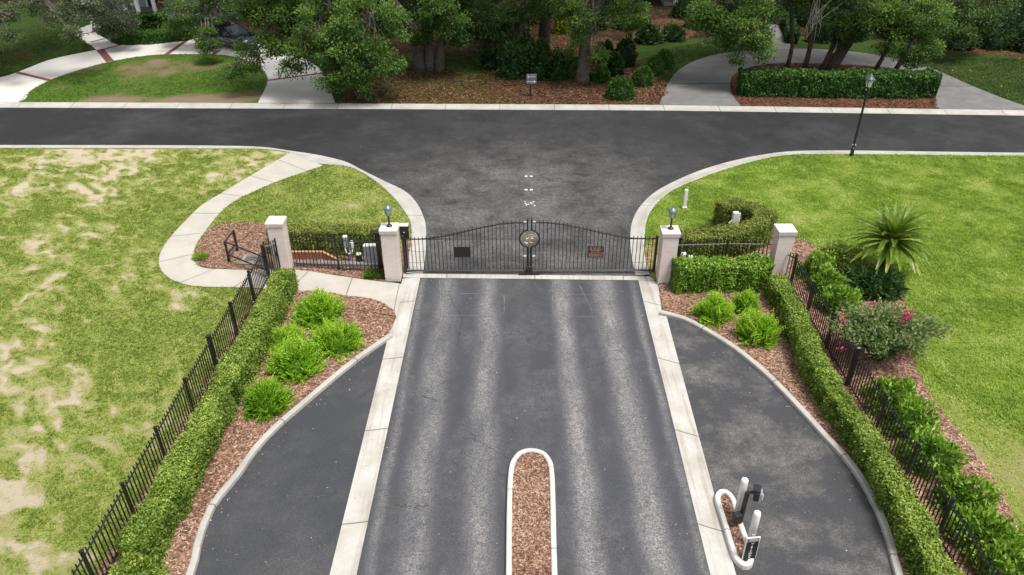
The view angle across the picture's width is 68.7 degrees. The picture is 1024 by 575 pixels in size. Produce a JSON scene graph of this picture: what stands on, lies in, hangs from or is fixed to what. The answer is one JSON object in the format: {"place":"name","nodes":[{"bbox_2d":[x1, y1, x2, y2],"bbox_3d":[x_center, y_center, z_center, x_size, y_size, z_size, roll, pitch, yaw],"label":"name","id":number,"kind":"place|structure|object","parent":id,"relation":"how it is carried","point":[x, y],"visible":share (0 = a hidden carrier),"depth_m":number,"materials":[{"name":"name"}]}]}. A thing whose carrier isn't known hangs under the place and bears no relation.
{"place":"outdoors","nodes":[
{"label":"outdoors","id":0,"kind":"place"},
{"bbox_2d":[0,46,31,61],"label":"mulch bed","id":1,"kind":"object","parent":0,"point":[24,53],"visible":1,"depth_m":51.39,"materials":[{"name":"brown wood"}]},
{"bbox_2d":[0,0,108,54],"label":"oak tree","id":2,"kind":"object","parent":1,"relation":"on","point":[47,11],"visible":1,"depth_m":43.74,"materials":[{"name":"green plant"}]},
{"bbox_2d":[19,53,267,102],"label":"lawn","id":3,"kind":"structure","parent":0,"point":[221,97],"depth_m":45.23,"materials":[{"name":"green plant"}]},
{"bbox_2d":[0,147,287,574],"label":"lawn","id":4,"kind":"structure","parent":0,"point":[20,494],"depth_m":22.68,"materials":[{"name":"green plant"}]},
{"bbox_2d":[118,19,206,44],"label":"mulch bed","id":5,"kind":"object","parent":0,"point":[188,22],"visible":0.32,"depth_m":58.24,"materials":[{"name":"brown wood"}]},
{"bbox_2d":[125,10,167,30],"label":"hedge","id":6,"kind":"object","parent":5,"relation":"on","point":[149,20],"visible":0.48,"depth_m":56.62,"materials":[{"name":"green plant"}]},
{"bbox_2d":[110,25,198,44],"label":"hedge","id":7,"kind":"object","parent":5,"relation":"on","point":[149,37],"visible":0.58,"depth_m":53.25,"materials":[{"name":"green plant"}]},
{"bbox_2d":[0,38,334,103],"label":"driveway","id":8,"kind":"structure","parent":0,"point":[15,87],"depth_m":47.20,"materials":[{"name":"concrete"}]},
{"bbox_2d":[197,21,258,50],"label":"parked car","id":9,"kind":"object","parent":8,"relation":"on","point":[228,31],"visible":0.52,"depth_m":51.75,"materials":[{"name":"blue paint"}]},
{"bbox_2d":[95,290,395,574],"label":"mulch bed","id":10,"kind":"object","parent":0,"point":[238,457],"visible":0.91,"depth_m":19.44,"materials":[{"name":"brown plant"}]},
{"bbox_2d":[108,549,169,574],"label":"round shrub","id":11,"kind":"object","parent":10,"relation":"on","point":[149,565],"visible":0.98,"depth_m":15.26,"materials":[{"name":"green plant"}]},
{"bbox_2d":[71,244,270,574],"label":"fence","id":12,"kind":"object","parent":10,"relation":"on","point":[210,346],"visible":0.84,"depth_m":19.07,"materials":[{"name":"black metal"}]},
{"bbox_2d":[113,267,299,564],"bbox_3d":[-7.669,2.578,20.215,1.132,1.108,11.301,0,32,1],"label":"hedge","id":13,"kind":"object","parent":10,"relation":"on","point":[158,515],"visible":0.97,"depth_m":18.40,"materials":[{"name":"green plant"}]},
{"bbox_2d":[240,372,296,426],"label":"feathery shrub","id":14,"kind":"object","parent":10,"relation":"on","point":[265,400],"visible":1,"depth_m":19.83,"materials":[{"name":"green plant"}]},
{"bbox_2d":[267,320,307,353],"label":"feathery shrub","id":15,"kind":"object","parent":10,"relation":"on","point":[287,330],"visible":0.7,"depth_m":22.19,"materials":[{"name":"green plant"}]},
{"bbox_2d":[261,333,329,384],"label":"feathery shrub","id":16,"kind":"object","parent":10,"relation":"on","point":[294,358],"visible":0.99,"depth_m":21.18,"materials":[{"name":"green plant"}]},
{"bbox_2d":[288,286,345,329],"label":"feathery shrub","id":17,"kind":"object","parent":10,"relation":"on","point":[313,310],"visible":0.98,"depth_m":23.45,"materials":[{"name":"green plant"}]},
{"bbox_2d":[305,314,367,362],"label":"feathery shrub","id":18,"kind":"object","parent":10,"relation":"on","point":[336,338],"visible":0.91,"depth_m":22.09,"materials":[{"name":"green plant"}]},
{"bbox_2d":[159,153,402,315],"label":"sidewalk","id":19,"kind":"structure","parent":0,"point":[176,262],"depth_m":26.67,"materials":[{"name":"concrete"}]},
{"bbox_2d":[195,342,386,574],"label":"apron","id":20,"kind":"object","parent":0,"point":[282,507],"visible":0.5,"depth_m":17.62,"materials":[{"name":"grey asphalt"}]},
{"bbox_2d":[186,333,391,574],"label":"curb","id":21,"kind":"structure","parent":20,"relation":"on","point":[227,486],"depth_m":18.73,"materials":[{"name":"concrete"}]},
{"bbox_2d":[191,164,411,265],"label":"lawn","id":22,"kind":"structure","parent":0,"point":[326,196],"depth_m":30.97,"materials":[{"name":"green plant"}]},
{"bbox_2d":[194,222,409,279],"bbox_3d":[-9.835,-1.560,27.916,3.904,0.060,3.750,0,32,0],"label":"mulch bed","id":23,"kind":"object","parent":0,"point":[240,233],"visible":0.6,"depth_m":27.95,"materials":[{"name":"brown wood"}]},
{"bbox_2d":[292,240,409,281],"bbox_3d":[-6.031,-1.010,26.997,4.794,0.060,3.154,0,32,0],"label":"mulch bed","id":24,"kind":"object","parent":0,"point":[355,275],"visible":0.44,"depth_m":26.34,"materials":[{"name":"brown wood"}]},
{"bbox_2d":[264,216,293,268],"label":"gate pillar","id":25,"kind":"structure","parent":24,"relation":"on","point":[276,227],"depth_m":25.59,"materials":[{"name":"paint"}]},
{"bbox_2d":[266,220,381,255],"bbox_3d":[-6.768,-1.827,27.220,4.283,1.185,1.264,0,32,0],"label":"hedge","id":26,"kind":"object","parent":24,"relation":"on","point":[355,231],"visible":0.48,"depth_m":26.97,"materials":[{"name":"green plant"}]},
{"bbox_2d":[289,232,383,270],"bbox_3d":[-6.050,-1.214,25.956,3.324,1.498,0.089,3,32,6],"label":"fence","id":27,"kind":"object","parent":24,"relation":"on","point":[335,244],"visible":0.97,"depth_m":25.94,"materials":[{"name":"black metal"}]},
{"bbox_2d":[0,0,1022,58],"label":"woodland floor","id":28,"kind":"structure","parent":0,"point":[659,10],"depth_m":55.89,"materials":[{"name":"brown soil"}]},
{"bbox_2d":[154,0,250,57],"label":"oak tree","id":29,"kind":"object","parent":28,"relation":"on","point":[207,44],"visible":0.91,"depth_m":49.50,"materials":[{"name":"green plant"}]},
{"bbox_2d":[794,0,832,27],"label":"understory shrub","id":30,"kind":"object","parent":28,"relation":"on","point":[802,19],"visible":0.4,"depth_m":56.83,"materials":[{"name":"green plant"}]},
{"bbox_2d":[931,0,1023,49],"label":"oak tree","id":31,"kind":"object","parent":28,"relation":"on","point":[994,9],"visible":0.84,"depth_m":47.16,"materials":[{"name":"green plant"}]},
{"bbox_2d":[976,19,1018,50],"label":"shrub","id":32,"kind":"object","parent":28,"relation":"on","point":[998,42],"visible":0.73,"depth_m":50.60,"materials":[{"name":"green plant"}]},
{"bbox_2d":[0,108,1023,277],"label":"road","id":33,"kind":"structure","parent":0,"point":[578,179],"depth_m":36.58,"materials":[{"name":"grey asphalt"}]},
{"bbox_2d":[0,145,425,273],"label":"curb","id":34,"kind":"structure","parent":33,"relation":"on","point":[409,206],"depth_m":32.58,"materials":[{"name":"concrete"}]},
{"bbox_2d":[379,223,401,281],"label":"gate pillar","id":35,"kind":"structure","parent":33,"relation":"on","point":[390,243],"depth_m":25.15,"materials":[{"name":"paint"}]},
{"bbox_2d":[0,102,1023,115],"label":"curb","id":36,"kind":"structure","parent":33,"relation":"on","point":[490,107],"depth_m":41.30,"materials":[{"name":"concrete"}]},
{"bbox_2d":[524,219,658,272],"bbox_3d":[2.678,-1.388,25.567,4.583,2.110,0.132,0,32,0],"label":"gate leaf","id":37,"kind":"object","parent":33,"relation":"on","point":[595,251],"visible":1,"depth_m":25.63,"materials":[{"name":"black metal"}]},
{"bbox_2d":[630,150,1023,274],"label":"curb","id":38,"kind":"structure","parent":33,"relation":"on","point":[638,225],"depth_m":33.07,"materials":[{"name":"concrete"}]},
{"bbox_2d":[0,3,1023,108],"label":"lawn","id":39,"kind":"structure","parent":0,"point":[646,51],"depth_m":50.91,"materials":[{"name":"green plant"}]},
{"bbox_2d":[0,24,93,75],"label":"grass","id":40,"kind":"structure","parent":39,"relation":"on","point":[34,42],"depth_m":52.64,"materials":[{"name":"green plant"}]},
{"bbox_2d":[76,0,141,39],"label":"oak tree","id":41,"kind":"object","parent":39,"relation":"on","point":[113,22],"visible":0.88,"depth_m":50.86,"materials":[{"name":"green plant"}]},
{"bbox_2d":[68,0,239,19],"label":"house","id":42,"kind":"structure","parent":39,"relation":"on","point":[144,5],"depth_m":62.14,"materials":[{"name":"grey paint"}]},
{"bbox_2d":[320,54,496,99],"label":"grass","id":43,"kind":"structure","parent":39,"relation":"on","point":[449,62],"depth_m":48.24,"materials":[{"name":"green plant"}]},
{"bbox_2d":[339,34,666,104],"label":"leaf litter","id":44,"kind":"object","parent":39,"relation":"on","point":[595,100],"visible":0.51,"depth_m":43.67,"materials":[{"name":"brown plant"}]},
{"bbox_2d":[217,0,474,100],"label":"oak tree","id":45,"kind":"object","parent":44,"relation":"on","point":[340,29],"visible":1,"depth_m":40.84,"materials":[{"name":"green plant"}]},
{"bbox_2d":[434,0,575,65],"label":"oak tree","id":46,"kind":"object","parent":44,"relation":"on","point":[488,17],"visible":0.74,"depth_m":46.37,"materials":[{"name":"green plant"}]},
{"bbox_2d":[495,39,528,79],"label":"shrub","id":47,"kind":"object","parent":44,"relation":"on","point":[512,68],"visible":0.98,"depth_m":45.35,"materials":[{"name":"green plant"}]},
{"bbox_2d":[520,36,556,79],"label":"shrub","id":48,"kind":"object","parent":44,"relation":"on","point":[536,62],"visible":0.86,"depth_m":45.14,"materials":[{"name":"green plant"}]},
{"bbox_2d":[541,43,576,81],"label":"shrub","id":49,"kind":"object","parent":44,"relation":"on","point":[559,71],"visible":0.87,"depth_m":45.10,"materials":[{"name":"green plant"}]},
{"bbox_2d":[540,0,652,83],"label":"oak tree","id":50,"kind":"object","parent":44,"relation":"on","point":[585,26],"visible":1,"depth_m":42.19,"materials":[{"name":"green plant"}]},
{"bbox_2d":[604,74,636,100],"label":"clipped bush","id":51,"kind":"object","parent":44,"relation":"on","point":[619,91],"visible":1,"depth_m":41.98,"materials":[{"name":"green plant"}]},
{"bbox_2d":[612,32,638,67],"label":"shrub","id":52,"kind":"object","parent":44,"relation":"on","point":[629,57],"visible":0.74,"depth_m":47.38,"materials":[{"name":"green plant"}]},
{"bbox_2d":[641,40,764,79],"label":"grass","id":53,"kind":"structure","parent":39,"relation":"on","point":[690,53],"depth_m":50.56,"materials":[{"name":"green plant"}]},
{"bbox_2d":[906,56,1023,102],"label":"grass","id":54,"kind":"structure","parent":39,"relation":"on","point":[945,62],"depth_m":46.30,"materials":[{"name":"green plant"}]},
{"bbox_2d":[357,275,709,574],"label":"driveway","id":55,"kind":"structure","parent":0,"point":[617,470],"depth_m":19.28,"materials":[{"name":"grey asphalt"}]},
{"bbox_2d":[330,278,419,574],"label":"gutter","id":56,"kind":"object","parent":55,"relation":"on","point":[347,555],"visible":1,"depth_m":18.96,"materials":[{"name":"concrete"}]},
{"bbox_2d":[403,273,654,279],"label":"gate sill","id":57,"kind":"structure","parent":55,"relation":"on","point":[500,276],"depth_m":25.91,"materials":[{"name":"concrete"}]},
{"bbox_2d":[401,219,528,273],"bbox_3d":[-1.589,-1.383,25.604,4.337,2.110,0.097,0,32,1],"label":"gate leaf","id":58,"kind":"object","parent":57,"relation":"on","point":[461,251],"visible":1,"depth_m":25.62,"materials":[{"name":"black metal"}]},
{"bbox_2d":[511,452,551,574],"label":"mulch bed","id":59,"kind":"object","parent":55,"relation":"on","point":[534,534],"visible":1,"depth_m":16.82,"materials":[{"name":"brown wood"}]},
{"bbox_2d":[506,448,556,574],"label":"curb","id":60,"kind":"structure","parent":55,"relation":"on","point":[517,455],"depth_m":16.96,"materials":[{"name":"white concrete"}]},
{"bbox_2d":[638,280,735,574],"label":"gutter","id":61,"kind":"object","parent":55,"relation":"on","point":[718,558],"visible":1,"depth_m":19.10,"materials":[{"name":"concrete"}]},
{"bbox_2d":[632,18,695,44],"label":"mulch bed","id":62,"kind":"object","parent":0,"point":[663,21],"visible":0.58,"depth_m":57.65,"materials":[{"name":"brown wood"}]},
{"bbox_2d":[633,21,664,45],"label":"shrub","id":63,"kind":"object","parent":62,"relation":"on","point":[652,36],"visible":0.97,"depth_m":52.46,"materials":[{"name":"green plant"}]},
{"bbox_2d":[667,317,892,574],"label":"visitor lane","id":64,"kind":"structure","parent":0,"point":[804,528],"depth_m":18.16,"materials":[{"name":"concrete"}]},
{"bbox_2d":[714,489,753,569],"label":"curb","id":65,"kind":"structure","parent":64,"relation":"on","point":[738,561],"depth_m":16.45,"materials":[{"name":"white concrete"}]},
{"bbox_2d":[660,310,903,574],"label":"curb","id":66,"kind":"structure","parent":64,"relation":"on","point":[837,449],"depth_m":19.14,"materials":[{"name":"concrete"}]},
{"bbox_2d":[643,153,1023,535],"bbox_3d":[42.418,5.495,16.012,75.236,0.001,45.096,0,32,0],"label":"lawn","id":67,"kind":"structure","parent":0,"point":[1014,481],"depth_m":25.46,"materials":[{"name":"green plant"}]},
{"bbox_2d":[656,225,680,284],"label":"gate pillar","id":68,"kind":"structure","parent":67,"relation":"on","point":[668,246],"depth_m":24.83,"materials":[{"name":"paint"}]},
{"bbox_2d":[730,62,938,108],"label":"mulch bed","id":69,"kind":"object","parent":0,"point":[925,102],"visible":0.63,"depth_m":41.73,"materials":[{"name":"brown wood"}]},
{"bbox_2d":[774,0,806,66],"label":"slender tree","id":70,"kind":"object","parent":69,"relation":"on","point":[792,7],"visible":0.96,"depth_m":44.77,"materials":[{"name":"brown plant"}]},
{"bbox_2d":[683,0,909,69],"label":"oak tree","id":71,"kind":"object","parent":69,"relation":"on","point":[748,16],"visible":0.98,"depth_m":42.23,"materials":[{"name":"green plant"}]},
{"bbox_2d":[810,0,860,69],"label":"slender tree","id":72,"kind":"object","parent":69,"relation":"on","point":[827,58],"visible":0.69,"depth_m":45.40,"materials":[{"name":"green plant"}]},
{"bbox_2d":[735,66,942,98],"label":"hedge","id":73,"kind":"object","parent":69,"relation":"on","point":[849,83],"visible":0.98,"depth_m":41.90,"materials":[{"name":"green plant"}]},
{"bbox_2d":[863,0,911,69],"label":"slender tree","id":74,"kind":"object","parent":69,"relation":"on","point":[885,50],"visible":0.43,"depth_m":45.09,"materials":[{"name":"green plant"}]},
{"bbox_2d":[884,0,962,70],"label":"slender tree","id":75,"kind":"object","parent":69,"relation":"on","point":[922,29],"visible":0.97,"depth_m":42.76,"materials":[{"name":"green plant"}]},
{"bbox_2d":[659,227,1017,574],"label":"mulch bed","id":76,"kind":"object","parent":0,"point":[904,373],"visible":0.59,"depth_m":21.47,"materials":[{"name":"brown wood"}]},
{"bbox_2d":[687,289,737,328],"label":"feathery shrub","id":77,"kind":"object","parent":76,"relation":"on","point":[715,308],"visible":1,"depth_m":23.37,"materials":[{"name":"green plant"}]},
{"bbox_2d":[669,251,775,294],"bbox_3d":[6.969,-0.509,24.890,3.358,1.288,1.168,0,32,0],"label":"hedge","id":78,"kind":"object","parent":76,"relation":"on","point":[705,274],"visible":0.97,"depth_m":24.63,"materials":[{"name":"green plant"}]},
{"bbox_2d":[678,238,770,258],"bbox_3d":[7.133,-1.009,25.492,3.182,1.498,0.130,-1,32,0],"label":"fence","id":79,"kind":"object","parent":76,"relation":"on","point":[727,244],"visible":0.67,"depth_m":25.23,"materials":[{"name":"black metal"}]},
{"bbox_2d":[679,197,777,257],"bbox_3d":[7.970,-2.085,27.426,2.722,1.240,4.673,23,39,33],"label":"hedge","id":80,"kind":"object","parent":76,"relation":"on","point":[757,222],"visible":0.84,"depth_m":26.90,"materials":[{"name":"green plant"}]},
{"bbox_2d":[731,288,762,314],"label":"feathery shrub","id":81,"kind":"object","parent":76,"relation":"on","point":[746,298],"visible":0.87,"depth_m":23.75,"materials":[{"name":"green plant"}]},
{"bbox_2d":[733,305,785,349],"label":"feathery shrub","id":82,"kind":"object","parent":76,"relation":"on","point":[755,328],"visible":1,"depth_m":22.36,"materials":[{"name":"green plant"}]},
{"bbox_2d":[769,224,797,275],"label":"gate pillar","id":83,"kind":"structure","parent":76,"relation":"on","point":[784,235],"depth_m":24.84,"materials":[{"name":"paint"}]},
{"bbox_2d":[795,249,836,283],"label":"glossy shrub","id":84,"kind":"object","parent":76,"relation":"on","point":[810,266],"visible":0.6,"depth_m":25.49,"materials":[{"name":"green plant"}]},
{"bbox_2d":[804,263,848,295],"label":"glossy shrub","id":85,"kind":"object","parent":76,"relation":"on","point":[821,277],"visible":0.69,"depth_m":24.70,"materials":[{"name":"green plant"}]},
{"bbox_2d":[813,283,864,318],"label":"glossy shrub","id":86,"kind":"object","parent":76,"relation":"on","point":[831,294],"visible":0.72,"depth_m":23.68,"materials":[{"name":"green plant"}]},
{"bbox_2d":[808,237,869,276],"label":"round shrub","id":87,"kind":"object","parent":76,"relation":"on","point":[843,258],"visible":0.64,"depth_m":25.81,"materials":[{"name":"green plant"}]},
{"bbox_2d":[762,272,965,574],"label":"hedge","id":88,"kind":"object","parent":76,"relation":"on","point":[911,526],"visible":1,"depth_m":18.02,"materials":[{"name":"green plant"}]},
{"bbox_2d":[843,262,911,303],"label":"fern clump","id":89,"kind":"object","parent":76,"relation":"on","point":[868,280],"visible":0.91,"depth_m":24.51,"materials":[{"name":"green plant"}]},
{"bbox_2d":[825,296,954,362],"bbox_3d":[10.651,1.222,21.277,3.632,2.118,2.683,0,32,0],"label":"crape myrtle","id":90,"kind":"object","parent":76,"relation":"on","point":[880,331],"visible":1,"depth_m":20.94,"materials":[{"name":"green plant"}]},
{"bbox_2d":[844,199,939,275],"bbox_3d":[12.843,-1.497,25.254,3.024,2.540,2.900,0,32,0],"label":"sago palm","id":91,"kind":"object","parent":76,"relation":"on","point":[893,228],"visible":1,"depth_m":24.89,"materials":[{"name":"green plant"}]},
{"bbox_2d":[859,375,928,417],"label":"glossy shrub","id":92,"kind":"object","parent":76,"relation":"on","point":[892,386],"visible":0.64,"depth_m":19.71,"materials":[{"name":"green plant"}]},
{"bbox_2d":[786,253,1002,574],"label":"fence","id":93,"kind":"object","parent":76,"relation":"on","point":[853,363],"visible":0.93,"depth_m":18.59,"materials":[{"name":"black metal"}]},
{"bbox_2d":[878,391,942,446],"bbox_3d":[10.182,3.224,19.084,1.714,1.082,1.507,-26,40,-35],"label":"glossy shrub","id":94,"kind":"object","parent":76,"relation":"on","point":[917,415],"visible":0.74,"depth_m":18.93,"materials":[{"name":"green plant"}]},
{"bbox_2d":[893,423,971,483],"bbox_3d":[10.124,3.897,18.073,1.492,0.991,1.730,0,32,0],"label":"glossy shrub","id":95,"kind":"object","parent":76,"relation":"on","point":[933,448],"visible":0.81,"depth_m":17.90,"materials":[{"name":"green plant"}]},
{"bbox_2d":[930,466,1001,528],"bbox_3d":[10.274,4.716,16.805,1.502,0.955,1.462,18,36,27],"label":"glossy shrub","id":96,"kind":"object","parent":76,"relation":"on","point":[963,490],"visible":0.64,"depth_m":16.79,"materials":[{"name":"green plant"}]},
{"bbox_2d":[942,500,1023,563],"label":"glossy shrub","id":97,"kind":"object","parent":76,"relation":"on","point":[989,529],"visible":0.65,"depth_m":15.96,"materials":[{"name":"green plant"}]},
{"bbox_2d":[959,538,1023,574],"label":"glossy shrub","id":98,"kind":"object","parent":76,"relation":"on","point":[1009,563],"visible":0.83,"depth_m":15.22,"materials":[{"name":"green plant"}]},
{"bbox_2d":[660,49,1023,109],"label":"driveway","id":99,"kind":"structure","parent":0,"point":[953,93],"depth_m":44.40,"materials":[{"name":"grey concrete"}]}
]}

